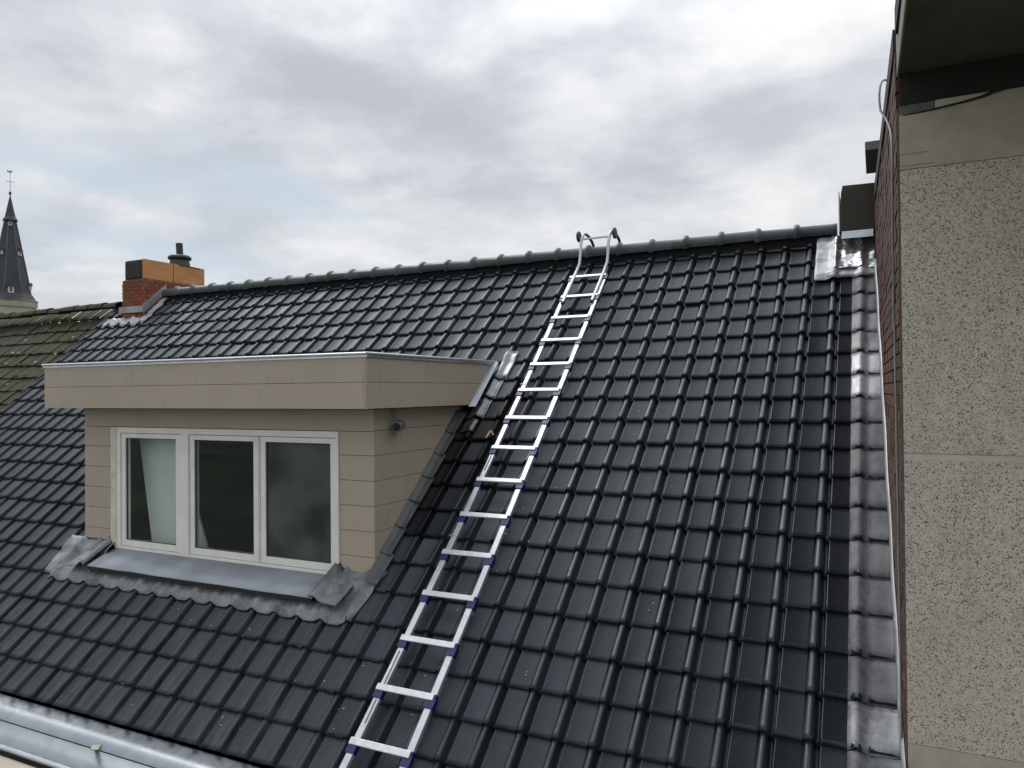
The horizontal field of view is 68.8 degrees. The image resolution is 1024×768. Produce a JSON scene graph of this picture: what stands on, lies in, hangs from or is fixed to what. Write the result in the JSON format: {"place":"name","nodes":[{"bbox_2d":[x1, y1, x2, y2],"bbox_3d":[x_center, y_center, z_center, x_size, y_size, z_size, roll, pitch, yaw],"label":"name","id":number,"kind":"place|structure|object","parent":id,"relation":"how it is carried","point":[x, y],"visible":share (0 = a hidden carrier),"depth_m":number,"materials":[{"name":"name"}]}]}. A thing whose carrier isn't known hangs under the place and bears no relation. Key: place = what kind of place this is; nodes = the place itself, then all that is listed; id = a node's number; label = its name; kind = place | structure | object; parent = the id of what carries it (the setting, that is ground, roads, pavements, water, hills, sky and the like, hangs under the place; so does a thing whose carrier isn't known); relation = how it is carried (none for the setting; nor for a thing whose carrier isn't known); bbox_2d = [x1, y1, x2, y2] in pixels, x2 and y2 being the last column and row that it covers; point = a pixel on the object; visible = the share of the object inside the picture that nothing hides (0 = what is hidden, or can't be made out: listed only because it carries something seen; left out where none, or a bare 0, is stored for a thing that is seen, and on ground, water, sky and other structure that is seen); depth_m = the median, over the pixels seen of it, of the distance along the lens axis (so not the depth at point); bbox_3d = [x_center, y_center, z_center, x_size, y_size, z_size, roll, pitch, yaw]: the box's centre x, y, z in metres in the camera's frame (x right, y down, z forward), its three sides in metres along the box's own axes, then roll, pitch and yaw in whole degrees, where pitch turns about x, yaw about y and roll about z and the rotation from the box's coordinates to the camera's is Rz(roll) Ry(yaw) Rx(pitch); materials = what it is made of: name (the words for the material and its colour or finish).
{"place":"outdoors","nodes":[
{"label":"outdoors","id":0,"kind":"place"},
{"bbox_2d":[0,170,38,324],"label":"church","id":1,"kind":"structure","parent":0,"point":[16,286],"depth_m":123.44,"materials":[{"name":"stone"}]},
{"bbox_2d":[0,302,122,410],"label":"mossy house","id":2,"kind":"structure","parent":0,"point":[29,345],"depth_m":12.56,"materials":[{"name":"tile"}]},
{"bbox_2d":[252,763,273,767],"bbox_3d":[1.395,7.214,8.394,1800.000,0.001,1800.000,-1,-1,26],"label":"ground","id":3,"kind":"structure","parent":0,"point":[260,765],"depth_m":14.31,"materials":[{"name":"plant"}]},
{"bbox_2d":[0,223,899,767],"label":"house","id":4,"kind":"structure","parent":3,"relation":"on","point":[666,585],"depth_m":6.22,"materials":[{"name":"black tile"}]},
{"bbox_2d":[90,745,100,750],"bbox_3d":[-3.126,2.728,5.608,0.060,0.025,0.044,0,-1,-3],"label":"leaf","id":5,"kind":"object","parent":4,"relation":"on","point":[95,747],"visible":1,"depth_m":5.60,"materials":[{"name":"plant"}]},
{"bbox_2d":[139,439,208,547],"bbox_3d":[-3.364,1.115,7.452,1.030,1.260,0.020,-1,-1,26],"label":"curtain","id":6,"kind":"object","parent":4,"relation":"on","point":[159,461],"visible":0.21,"depth_m":7.52,"materials":[{"name":"white fabric"}]},
{"bbox_2d":[110,427,343,573],"bbox_3d":[-2.717,1.021,6.888,2.860,1.214,0.084,-1,-1,26],"label":"window","id":7,"kind":"structure","parent":4,"relation":"in","point":[187,439],"depth_m":6.91,"materials":[{"name":"white paint"}]},
{"bbox_2d":[199,462,330,561],"bbox_3d":[-2.785,1.876,8.511,1.720,1.950,0.520,-1,-1,26],"label":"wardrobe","id":8,"kind":"object","parent":4,"relation":"in","point":[305,518],"visible":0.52,"depth_m":8.22,"materials":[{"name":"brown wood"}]},
{"bbox_2d":[391,408,404,431],"bbox_3d":[-0.963,0.296,6.303,0.094,0.209,0.198,-1,-1,2],"label":"security camera","id":9,"kind":"object","parent":4,"relation":"attached to","point":[398,426],"visible":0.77,"depth_m":6.23,"materials":[{"name":"black plastic"}]},
{"bbox_2d":[339,227,620,767],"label":"ladder","id":10,"kind":"object","parent":4,"relation":"on","point":[357,741],"visible":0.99,"depth_m":5.81,"materials":[{"name":"metal"}]},
{"bbox_2d":[814,0,1023,767],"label":"rendered building","id":11,"kind":"structure","parent":3,"relation":"on","point":[953,109],"depth_m":3.76,"materials":[{"name":"concrete"}]},
{"bbox_2d":[878,79,902,738],"bbox_3d":[2.186,0.176,4.319,0.076,4.182,0.900,-1,-1,26],"label":"cable","id":12,"kind":"object","parent":11,"relation":"attached to","point":[896,415],"visible":0.89,"depth_m":4.01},
{"bbox_2d":[0,0,894,322],"label":"sky","id":13,"kind":"structure","parent":0,"point":[264,139],"materials":[{"name":"grey"}]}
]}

